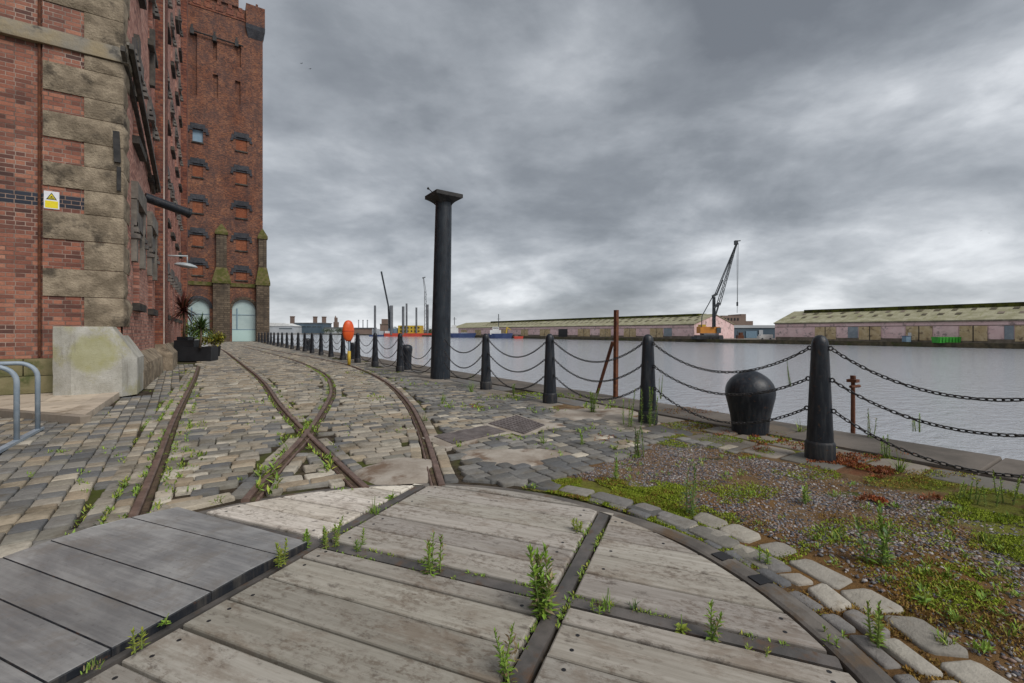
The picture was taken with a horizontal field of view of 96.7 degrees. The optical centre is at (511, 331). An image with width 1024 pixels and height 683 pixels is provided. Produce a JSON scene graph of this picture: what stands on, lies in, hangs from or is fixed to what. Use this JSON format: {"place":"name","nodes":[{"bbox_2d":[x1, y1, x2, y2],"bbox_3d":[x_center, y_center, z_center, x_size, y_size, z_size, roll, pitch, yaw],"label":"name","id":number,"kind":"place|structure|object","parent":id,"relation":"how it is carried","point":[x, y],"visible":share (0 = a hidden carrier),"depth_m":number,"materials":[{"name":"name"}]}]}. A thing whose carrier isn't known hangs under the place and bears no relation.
{"place":"outdoors","nodes":[
{"label":"outdoors","id":0,"kind":"place"},
{"bbox_2d":[0,392,120,424],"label":"flagged pavement","id":1,"kind":"structure","parent":0,"point":[74,409],"depth_m":6.86,"materials":[{"name":"stone"}]},
{"bbox_2d":[53,326,143,396],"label":"guard block","id":2,"kind":"structure","parent":1,"relation":"on","point":[91,360],"depth_m":8.25,"materials":[{"name":"concrete"}]},
{"bbox_2d":[0,341,784,568],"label":"cobbled paving","id":3,"kind":"structure","parent":0,"point":[30,517],"depth_m":4.96,"materials":[{"name":"stone"}]},
{"bbox_2d":[0,361,43,452],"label":"cycle stand","id":4,"kind":"object","parent":3,"relation":"on","point":[17,438],"visible":0.96,"depth_m":4.92,"materials":[{"name":"paint"}]},
{"bbox_2d":[173,337,217,360],"bbox_3d":[-13.230,0.695,19.082,1.392,0.990,0.850,0,0,-13],"label":"stepped planter","id":5,"kind":"object","parent":3,"relation":"on","point":[187,348],"visible":0.86,"depth_m":18.72,"materials":[{"name":"plastic"}]},
{"bbox_2d":[168,290,203,337],"bbox_3d":[-13.622,-0.813,18.927,1.844,2.131,1.908,0,0,40],"label":"cordyline","id":6,"kind":"object","parent":5,"relation":"in","point":[183,303],"visible":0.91,"depth_m":18.80,"materials":[{"name":"brown plant"}]},
{"bbox_2d":[181,318,208,339],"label":"green shrub","id":7,"kind":"object","parent":5,"relation":"in","point":[190,331],"visible":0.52,"depth_m":20.43,"materials":[{"name":"green plant"}]},
{"bbox_2d":[185,312,215,347],"bbox_3d":[-12.737,-0.120,18.638,1.463,1.549,1.544,0,0,23],"label":"spiky palm","id":8,"kind":"object","parent":5,"relation":"in","point":[201,325],"visible":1,"depth_m":18.59,"materials":[{"name":"green plant"}]},
{"bbox_2d":[422,425,510,450],"bbox_3d":[-0.473,1.208,5.329,0.595,0.052,1.185,0,0,45],"label":"inspection cover","id":9,"kind":"object","parent":3,"relation":"on","point":[468,435],"visible":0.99,"depth_m":5.20,"materials":[{"name":"concrete"}]},
{"bbox_2d":[482,414,544,436],"bbox_3d":[0.090,1.208,5.924,0.786,0.052,1.258,0,0,-34],"label":"inspection cover","id":10,"kind":"object","parent":3,"relation":"in","point":[517,425],"visible":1,"depth_m":5.79,"materials":[{"name":"metal"}]},
{"bbox_2d":[27,352,1023,653],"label":"weeds","id":11,"kind":"object","parent":3,"relation":"on","point":[985,644],"visible":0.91,"depth_m":3.37,"materials":[{"name":"green plant"}]},
{"bbox_2d":[174,342,1023,682],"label":"moss","id":12,"kind":"object","parent":3,"relation":"on","point":[652,494],"visible":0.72,"depth_m":2.85,"materials":[{"name":"plant"}]},
{"bbox_2d":[977,520,998,543],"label":"weed","id":13,"kind":"object","parent":12,"relation":"on","point":[981,538],"visible":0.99,"depth_m":2.62,"materials":[{"name":"green plant"}]},
{"bbox_2d":[621,389,635,426],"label":"weed","id":14,"kind":"object","parent":3,"relation":"on","point":[629,422],"visible":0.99,"depth_m":5.91,"materials":[{"name":"green plant"}]},
{"bbox_2d":[0,341,980,682],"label":"quay ground","id":15,"kind":"structure","parent":0,"point":[94,497],"depth_m":3.86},
{"bbox_2d":[0,0,191,394],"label":"brick warehouse","id":16,"kind":"structure","parent":15,"relation":"on","point":[94,113],"depth_m":8.66,"materials":[{"name":"brick"}]},
{"bbox_2d":[44,190,58,209],"bbox_3d":[-8.478,-2.429,8.380,0.205,0.323,0.016,0,0,-34],"label":"warning sign","id":17,"kind":"object","parent":16,"relation":"attached to","point":[51,199],"visible":1,"depth_m":8.38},
{"bbox_2d":[131,214,148,312],"bbox_3d":[-8.756,-1.605,10.571,0.360,2.250,1.700,0,0,-34],"label":"window","id":18,"kind":"structure","parent":16,"relation":"in","point":[138,307],"depth_m":10.12,"materials":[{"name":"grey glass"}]},
{"bbox_2d":[132,37,148,161],"bbox_3d":[-8.756,-5.330,10.571,0.360,2.300,1.700,0,0,-34],"label":"window","id":19,"kind":"structure","parent":16,"relation":"in","point":[136,140],"depth_m":10.51,"materials":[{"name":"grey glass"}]},
{"bbox_2d":[147,237,159,315],"bbox_3d":[-10.415,-1.605,13.071,0.360,2.250,1.700,0,0,-34],"label":"window","id":20,"kind":"structure","parent":16,"relation":"in","point":[153,312],"depth_m":12.59,"materials":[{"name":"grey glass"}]},
{"bbox_2d":[147,96,159,192],"bbox_3d":[-10.415,-5.330,13.071,0.360,2.300,1.700,0,0,-34],"label":"window","id":21,"kind":"structure","parent":16,"relation":"in","point":[151,115],"depth_m":12.72,"materials":[{"name":"grey glass"}]},
{"bbox_2d":[148,0,159,68],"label":"window","id":22,"kind":"structure","parent":16,"relation":"in","point":[151,46],"depth_m":13.52,"materials":[{"name":"grey glass"}]},
{"bbox_2d":[170,99,176,159],"bbox_3d":[-15.226,-9.055,20.319,0.360,2.250,1.700,0,0,-34],"label":"window","id":23,"kind":"structure","parent":16,"relation":"in","point":[172,111],"depth_m":20.16,"materials":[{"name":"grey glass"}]},
{"bbox_2d":[170,12,176,78],"bbox_3d":[-15.226,-12.755,20.319,0.360,2.250,1.700,0,0,-34],"label":"window","id":24,"kind":"structure","parent":16,"relation":"in","point":[172,26],"depth_m":20.24,"materials":[{"name":"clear glass"}]},
{"bbox_2d":[175,48,180,105],"bbox_3d":[-16.885,-12.755,22.819,0.360,2.250,1.700,0,0,-34],"label":"window","id":25,"kind":"structure","parent":16,"relation":"in","point":[176,56],"depth_m":22.76,"materials":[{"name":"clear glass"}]},
{"bbox_2d":[168,255,197,267],"bbox_3d":[-12.650,-2.704,17.409,1.037,0.492,0.375,0,0,-34],"label":"wall lamp","id":26,"kind":"object","parent":16,"relation":"attached to","point":[184,265],"visible":0.98,"depth_m":17.37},
{"bbox_2d":[188,0,269,341],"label":"brick tower","id":27,"kind":"structure","parent":15,"relation":"on","point":[228,281],"depth_m":57.03,"materials":[{"name":"brick"}]},
{"bbox_2d":[188,122,208,143],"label":"window","id":28,"kind":"structure","parent":27,"relation":"in","point":[197,134],"depth_m":55.51,"materials":[{"name":"stone"}]},
{"bbox_2d":[188,157,208,178],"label":"window","id":29,"kind":"structure","parent":27,"relation":"in","point":[197,168],"depth_m":55.43,"materials":[{"name":"brick"}]},
{"bbox_2d":[188,193,208,214],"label":"window","id":30,"kind":"structure","parent":27,"relation":"in","point":[197,204],"depth_m":55.43,"materials":[{"name":"brick"}]},
{"bbox_2d":[188,227,208,247],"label":"window","id":31,"kind":"structure","parent":27,"relation":"in","point":[198,233],"depth_m":55.43,"materials":[{"name":"brick"}]},
{"bbox_2d":[188,257,208,276],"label":"window","id":32,"kind":"structure","parent":27,"relation":"in","point":[199,262],"depth_m":55.43,"materials":[{"name":"brick"}]},
{"bbox_2d":[230,131,251,152],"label":"window","id":33,"kind":"structure","parent":27,"relation":"in","point":[241,144],"depth_m":57.93,"materials":[{"name":"brick"}]},
{"bbox_2d":[230,164,251,185],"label":"window","id":34,"kind":"structure","parent":27,"relation":"in","point":[241,176],"depth_m":57.93,"materials":[{"name":"brick"}]},
{"bbox_2d":[230,200,251,219],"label":"window","id":35,"kind":"structure","parent":27,"relation":"in","point":[241,206],"depth_m":57.93,"materials":[{"name":"brick"}]},
{"bbox_2d":[230,232,251,251],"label":"window","id":36,"kind":"structure","parent":27,"relation":"in","point":[241,238],"depth_m":57.93,"materials":[{"name":"brick"}]},
{"bbox_2d":[230,265,251,281],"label":"window","id":37,"kind":"structure","parent":27,"relation":"in","point":[241,275],"depth_m":57.92,"materials":[{"name":"brick"}]},
{"bbox_2d":[127,349,368,517],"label":"railway track","id":38,"kind":"structure","parent":15,"relation":"on","point":[143,501],"depth_m":4.48,"materials":[{"name":"metal"}]},
{"bbox_2d":[241,345,444,502],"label":"railway track","id":39,"kind":"structure","parent":15,"relation":"on","point":[255,494],"depth_m":4.89,"materials":[{"name":"metal"}]},
{"bbox_2d":[342,320,353,364],"bbox_3d":[-5.973,0.409,16.600,0.440,1.682,0.246,0,0,-34],"label":"lifebuoy case","id":40,"kind":"object","parent":15,"relation":"on","point":[348,330],"visible":0.95,"depth_m":16.56,"materials":[{"name":"orange plastic"}]},
{"bbox_2d":[425,187,462,379],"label":"iron column","id":41,"kind":"structure","parent":15,"relation":"on","point":[442,201],"depth_m":11.67,"materials":[{"name":"metal"}]},
{"bbox_2d":[0,483,895,682],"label":"turntable","id":42,"kind":"object","parent":15,"relation":"on","point":[227,595],"visible":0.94,"depth_m":2.01,"materials":[{"name":"wood"}]},
{"bbox_2d":[127,626,149,654],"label":"weed","id":43,"kind":"object","parent":42,"relation":"on","point":[134,644],"visible":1,"depth_m":1.69,"materials":[{"name":"green plant"}]},
{"bbox_2d":[274,538,288,567],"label":"weed","id":44,"kind":"object","parent":42,"relation":"on","point":[280,561],"visible":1,"depth_m":2.31,"materials":[{"name":"green plant"}]},
{"bbox_2d":[319,515,343,549],"bbox_3d":[-1.020,1.139,2.593,0.138,0.164,0.136,0,0,-34],"label":"weed","id":45,"kind":"object","parent":42,"relation":"on","point":[336,537],"visible":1,"depth_m":2.57,"materials":[{"name":"green plant"}]},
{"bbox_2d":[420,530,445,575],"bbox_3d":[-0.398,1.115,2.281,0.112,0.211,0.142,0,0,30],"label":"weed","id":46,"kind":"object","parent":42,"relation":"on","point":[428,566],"visible":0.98,"depth_m":2.29,"materials":[{"name":"green plant"}]},
{"bbox_2d":[493,622,518,682],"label":"weed","id":47,"kind":"object","parent":42,"relation":"on","point":[503,665],"visible":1,"depth_m":1.59,"materials":[{"name":"green plant"}]},
{"bbox_2d":[526,541,560,619],"bbox_3d":[0.131,1.059,1.942,0.158,0.324,0.147,0,0,16],"label":"weed","id":48,"kind":"object","parent":42,"relation":"on","point":[542,604],"visible":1,"depth_m":1.93,"materials":[{"name":"green plant"}]},
{"bbox_2d":[703,599,724,642],"bbox_3d":[0.791,1.136,1.780,0.084,0.170,0.079,0,0,24],"label":"weed","id":49,"kind":"object","parent":42,"relation":"on","point":[712,637],"visible":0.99,"depth_m":1.78,"materials":[{"name":"green plant"}]},
{"bbox_2d":[353,408,637,484],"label":"concrete patches","id":50,"kind":"object","parent":15,"relation":"on","point":[400,471],"visible":0.71,"depth_m":4.29,"materials":[{"name":"concrete"}]},
{"bbox_2d":[258,341,1023,496],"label":"edge flagstones","id":51,"kind":"object","parent":15,"relation":"on","point":[801,458],"visible":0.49,"depth_m":5.17,"materials":[{"name":"stone"}]},
{"bbox_2d":[354,333,360,362],"bbox_3d":[-6.134,0.645,18.076,0.257,1.232,0.257,0,0,4],"label":"bollard","id":52,"kind":"object","parent":51,"relation":"on","point":[357,358],"visible":0.97,"depth_m":18.00,"materials":[{"name":"metal"}]},
{"bbox_2d":[371,333,378,366],"bbox_3d":[-4.869,0.646,16.168,0.257,1.233,0.257,0,0,0],"label":"bollard","id":53,"kind":"object","parent":51,"relation":"on","point":[374,362],"visible":0.98,"depth_m":16.10,"materials":[{"name":"metal"}]},
{"bbox_2d":[396,333,403,371],"bbox_3d":[-3.456,0.645,14.041,0.257,1.232,0.257,0,0,1],"label":"bollard","id":54,"kind":"object","parent":51,"relation":"on","point":[400,365],"visible":0.98,"depth_m":13.97,"materials":[{"name":"metal"}]},
{"bbox_2d":[403,344,412,369],"bbox_3d":[-3.416,0.830,14.730,0.387,0.860,0.387,0,0,-34],"label":"mooring post","id":55,"kind":"object","parent":51,"relation":"on","point":[410,350],"visible":0.58,"depth_m":14.59,"materials":[{"name":"black metal"}]},
{"bbox_2d":[480,333,491,389],"bbox_3d":[-0.552,0.645,9.667,0.257,1.232,0.257,0,0,22],"label":"bollard","id":56,"kind":"object","parent":51,"relation":"on","point":[485,382],"visible":0.96,"depth_m":9.58,"materials":[{"name":"metal"}]},
{"bbox_2d":[543,334,556,403],"bbox_3d":[0.656,0.645,7.846,0.257,1.232,0.257,0,0,2],"label":"bollard","id":57,"kind":"object","parent":51,"relation":"on","point":[549,395],"visible":0.99,"depth_m":7.77,"materials":[{"name":"metal"}]},
{"bbox_2d":[638,386,657,426],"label":"weed","id":58,"kind":"object","parent":51,"relation":"on","point":[649,417],"visible":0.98,"depth_m":5.88,"materials":[{"name":"green plant"}]},
{"bbox_2d":[638,334,657,424],"bbox_3d":[1.821,0.645,6.091,0.257,1.231,0.257,0,0,2],"label":"bollard","id":59,"kind":"object","parent":51,"relation":"on","point":[647,365],"visible":0.93,"depth_m":6.01,"materials":[{"name":"metal"}]},
{"bbox_2d":[554,359,640,381],"bbox_3d":[1.238,0.609,6.969,0.031,0.310,1.890,0,0,-34],"label":"chain","id":60,"kind":"object","parent":59,"relation":"hanging from","point":[597,380],"visible":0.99,"depth_m":6.89,"materials":[{"name":"metal"}]},
{"bbox_2d":[553,341,641,362],"bbox_3d":[1.238,0.312,6.968,0.030,0.318,1.916,0,0,-34],"label":"chain","id":61,"kind":"object","parent":59,"relation":"hanging from","point":[561,348],"visible":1,"depth_m":6.89,"materials":[{"name":"metal"}]},
{"bbox_2d":[555,377,639,400],"bbox_3d":[1.238,0.890,6.968,0.030,0.294,1.865,0,0,-34],"label":"chain","id":62,"kind":"object","parent":59,"relation":"hanging from","point":[636,389],"visible":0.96,"depth_m":6.82,"materials":[{"name":"metal"}]},
{"bbox_2d":[654,367,806,395],"bbox_3d":[2.390,0.590,5.232,0.030,0.272,1.843,0,0,-34],"label":"chain","id":63,"kind":"object","parent":59,"relation":"hanging from","point":[718,393],"visible":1,"depth_m":5.09,"materials":[{"name":"metal"}]},
{"bbox_2d":[804,335,836,461],"bbox_3d":[2.960,0.645,4.373,0.257,1.231,0.257,0,0,0],"label":"bollard","id":64,"kind":"object","parent":51,"relation":"on","point":[819,443],"visible":0.96,"depth_m":4.30,"materials":[{"name":"black metal"}]},
{"bbox_2d":[655,389,804,424],"bbox_3d":[2.390,0.893,5.232,0.030,0.298,1.818,0,0,-34],"label":"chain","id":65,"kind":"object","parent":64,"relation":"hanging from","point":[767,420],"visible":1,"depth_m":5.06,"materials":[{"name":"metal"}]},
{"bbox_2d":[653,344,808,373],"bbox_3d":[2.391,0.314,5.232,0.030,0.320,1.870,0,0,-34],"label":"chain","id":66,"kind":"object","parent":64,"relation":"hanging from","point":[759,368],"visible":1,"depth_m":5.05,"materials":[{"name":"metal"}]},
{"bbox_2d":[831,348,1023,401],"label":"chain","id":67,"kind":"object","parent":64,"relation":"hanging from","point":[927,390],"visible":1,"depth_m":3.71,"materials":[{"name":"metal"}]},
{"bbox_2d":[833,381,1023,436],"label":"chain","id":68,"kind":"object","parent":64,"relation":"hanging from","point":[936,425],"visible":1,"depth_m":3.67,"materials":[{"name":"metal"}]},
{"bbox_2d":[834,412,1023,478],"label":"chain","id":69,"kind":"object","parent":64,"relation":"hanging from","point":[933,460],"visible":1,"depth_m":3.69,"materials":[{"name":"metal"}]},
{"bbox_2d":[725,370,775,435],"bbox_3d":[2.885,0.856,5.515,0.550,0.803,0.550,0,0,-34],"label":"mooring post","id":70,"kind":"object","parent":15,"relation":"on","point":[751,408],"visible":0.74,"depth_m":5.33,"materials":[{"name":"black metal"}]},
{"bbox_2d":[522,404,1023,682],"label":"gravel bed","id":71,"kind":"object","parent":15,"relation":"on","point":[851,474],"visible":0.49,"depth_m":2.95,"materials":[{"name":"gravel"}]},
{"bbox_2d":[631,421,646,457],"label":"weed","id":72,"kind":"object","parent":71,"relation":"on","point":[636,448],"visible":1,"depth_m":4.44,"materials":[{"name":"green plant"}]},
{"bbox_2d":[680,464,699,516],"bbox_3d":[1.195,1.044,3.050,0.141,0.354,0.151,0,0,-34],"label":"weed","id":73,"kind":"object","parent":71,"relation":"on","point":[692,504],"visible":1,"depth_m":3.03,"materials":[{"name":"green plant"}]},
{"bbox_2d":[849,500,897,566],"bbox_3d":[1.917,1.048,2.377,0.209,0.346,0.169,0,0,-19],"label":"weed","id":74,"kind":"object","parent":71,"relation":"on","point":[883,547],"visible":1,"depth_m":2.38,"materials":[{"name":"green plant"}]},
{"bbox_2d":[957,479,1001,506],"bbox_3d":[3.309,1.141,3.251,0.201,0.160,0.209,0,0,-2],"label":"weed","id":75,"kind":"object","parent":71,"relation":"on","point":[976,494],"visible":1,"depth_m":3.27,"materials":[{"name":"green plant"}]},
{"bbox_2d":[992,469,1022,504],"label":"weed","id":76,"kind":"object","parent":71,"relation":"on","point":[1015,491],"visible":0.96,"depth_m":3.24,"materials":[{"name":"green plant"}]},
{"bbox_2d":[588,498,1010,682],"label":"ring stones","id":77,"kind":"object","parent":15,"relation":"on","point":[918,632],"visible":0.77,"depth_m":2.00,"materials":[{"name":"stone"}]},
{"bbox_2d":[862,600,900,647],"bbox_3d":[1.427,1.114,1.771,0.135,0.214,0.098,0,0,-20],"label":"weed","id":78,"kind":"object","parent":77,"relation":"on","point":[878,629],"visible":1,"depth_m":1.76,"materials":[{"name":"green plant"}]},
{"bbox_2d":[931,627,959,644],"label":"weed","id":79,"kind":"object","parent":77,"relation":"on","point":[941,638],"visible":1,"depth_m":1.77,"materials":[{"name":"green plant"}]},
{"bbox_2d":[239,0,1023,329],"label":"sky","id":80,"kind":"structure","parent":0,"point":[604,157],"materials":[{"name":"grey"}]},
{"bbox_2d":[272,334,1023,460],"bbox_3d":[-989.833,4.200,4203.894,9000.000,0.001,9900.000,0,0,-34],"label":"water","id":81,"kind":"structure","parent":0,"point":[986,372],"depth_m":43.93,"materials":[{"name":"grey liquid"}]},
{"bbox_2d":[381,271,431,335],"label":"jack up barge","id":82,"kind":"object","parent":81,"relation":"on","point":[407,330],"visible":0.96,"depth_m":430.67,"materials":[{"name":"red paint"}]},
{"bbox_2d":[451,317,475,337],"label":"workboat","id":83,"kind":"object","parent":81,"relation":"on","point":[454,332],"visible":0.91,"depth_m":340.71,"materials":[{"name":"blue paint"}]},
{"bbox_2d":[488,314,512,337],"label":"tug boat","id":84,"kind":"object","parent":81,"relation":"on","point":[495,332],"visible":0.91,"depth_m":298.99,"materials":[{"name":"blue paint"}]},
{"bbox_2d":[302,333,1023,343],"bbox_3d":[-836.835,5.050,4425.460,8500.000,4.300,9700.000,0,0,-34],"label":"quay","id":85,"kind":"structure","parent":0,"point":[669,338],"depth_m":203.02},
{"bbox_2d":[270,323,301,333],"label":"white hall","id":86,"kind":"structure","parent":85,"relation":"on","point":[284,328],"depth_m":820.01,"materials":[{"name":"paint"}]},
{"bbox_2d":[295,323,331,332],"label":"blue hall","id":87,"kind":"structure","parent":85,"relation":"on","point":[311,327],"depth_m":850.01,"materials":[{"name":"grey metal"}]},
{"bbox_2d":[456,314,734,338],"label":"dock warehouse","id":88,"kind":"structure","parent":85,"relation":"on","point":[678,326],"depth_m":236.50,"materials":[{"name":"pink paint"}]},
{"bbox_2d":[332,334,1023,348],"bbox_3d":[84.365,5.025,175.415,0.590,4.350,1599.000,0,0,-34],"label":"quay wall","id":89,"kind":"structure","parent":85,"relation":"attached to","point":[953,345],"depth_m":145.80,"materials":[{"name":"stone"}]},
{"bbox_2d":[691,240,740,339],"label":"harbour crane","id":90,"kind":"object","parent":85,"relation":"on","point":[713,331],"visible":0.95,"depth_m":183.86,"materials":[{"name":"paint"}]},
{"bbox_2d":[720,314,752,324],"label":"brick mill","id":91,"kind":"object","parent":85,"relation":"on","point":[737,319],"visible":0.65,"depth_m":330.00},
{"bbox_2d":[734,325,774,337],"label":"dock shed","id":92,"kind":"structure","parent":85,"relation":"on","point":[751,331],"depth_m":214.70,"materials":[{"name":"metal"}]},
{"bbox_2d":[773,302,1023,342],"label":"dock warehouse","id":93,"kind":"structure","parent":85,"relation":"on","point":[987,323],"depth_m":135.63,"materials":[{"name":"pink paint"}]},
{"bbox_2d":[859,327,868,339],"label":"sliding door","id":94,"kind":"structure","parent":93,"relation":"in","point":[863,331],"depth_m":142.65,"materials":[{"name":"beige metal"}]},
{"bbox_2d":[870,327,880,339],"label":"sliding door","id":95,"kind":"structure","parent":93,"relation":"in","point":[875,332],"depth_m":140.20,"materials":[{"name":"beige wood"}]},
{"bbox_2d":[882,326,904,337],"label":"door panel","id":96,"kind":"structure","parent":93,"relation":"in","point":[896,331],"depth_m":136.52,"materials":[{"name":"pink paint"}]},
{"bbox_2d":[906,326,917,339],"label":"sliding door","id":97,"kind":"structure","parent":93,"relation":"in","point":[913,330],"depth_m":132.61,"materials":[{"name":"beige wood"}]},
{"bbox_2d":[919,326,931,339],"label":"sliding door","id":98,"kind":"structure","parent":93,"relation":"in","point":[925,332],"depth_m":130.39,"materials":[{"name":"beige wood"}]},
{"bbox_2d":[933,326,957,336],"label":"door panel","id":99,"kind":"structure","parent":93,"relation":"in","point":[938,331],"depth_m":126.88,"materials":[{"name":"pink paint"}]},
{"bbox_2d":[959,326,972,340],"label":"sliding door","id":100,"kind":"structure","parent":93,"relation":"in","point":[965,332],"depth_m":123.33,"materials":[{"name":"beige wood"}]},
{"bbox_2d":[974,326,986,340],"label":"sliding door","id":101,"kind":"structure","parent":93,"relation":"in","point":[980,332],"depth_m":121.10,"materials":[{"name":"beige wood"}]},
{"bbox_2d":[988,326,1003,338],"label":"door panel","id":102,"kind":"structure","parent":93,"relation":"in","point":[994,332],"depth_m":118.71,"materials":[{"name":"pink paint"}]},
{"bbox_2d":[1004,326,1013,338],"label":"door panel","id":103,"kind":"structure","parent":93,"relation":"in","point":[1008,330],"depth_m":116.79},
{"bbox_2d":[1015,325,1023,341],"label":"sliding door","id":104,"kind":"structure","parent":93,"relation":"in","point":[1019,330],"depth_m":115.24,"materials":[{"name":"beige wood"}]},
{"bbox_2d":[931,337,960,342],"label":"waste container","id":105,"kind":"object","parent":85,"relation":"on","point":[946,339],"visible":1,"depth_m":124.03,"materials":[{"name":"metal"}]},
{"bbox_3d":[-14.741,0.950,22.470,0.652,0.500,0.652,0,0,-34],"label":"plant pot","id":106,"kind":"object","parent":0,"visible":0},
{"bbox_2d":[202,327,225,345],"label":"yellow shrub","id":107,"kind":"object","parent":106,"relation":"in","point":[217,338],"visible":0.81,"depth_m":22.38,"materials":[{"name":"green plant"}]},
{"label":"quay wall","id":108,"kind":"structure","parent":0,"visible":0},
{"bbox_2d":[263,341,1023,483],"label":"coping stones","id":109,"kind":"object","parent":108,"relation":"on","point":[858,443],"visible":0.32,"depth_m":5.11,"materials":[{"name":"stone"}]},
{"bbox_2d":[596,310,618,396],"bbox_3d":[1.759,0.448,8.623,0.139,1.704,0.711,0,0,-23],"label":"propped post","id":110,"kind":"object","parent":109,"relation":"on","point":[614,344],"visible":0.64,"depth_m":8.33,"materials":[{"name":"wood"}]},
{"bbox_2d":[846,375,860,433],"bbox_3d":[4.105,0.911,5.468,0.176,0.778,0.100,0,0,-34],"label":"rusty post","id":111,"kind":"object","parent":109,"relation":"on","point":[853,380],"visible":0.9,"depth_m":5.44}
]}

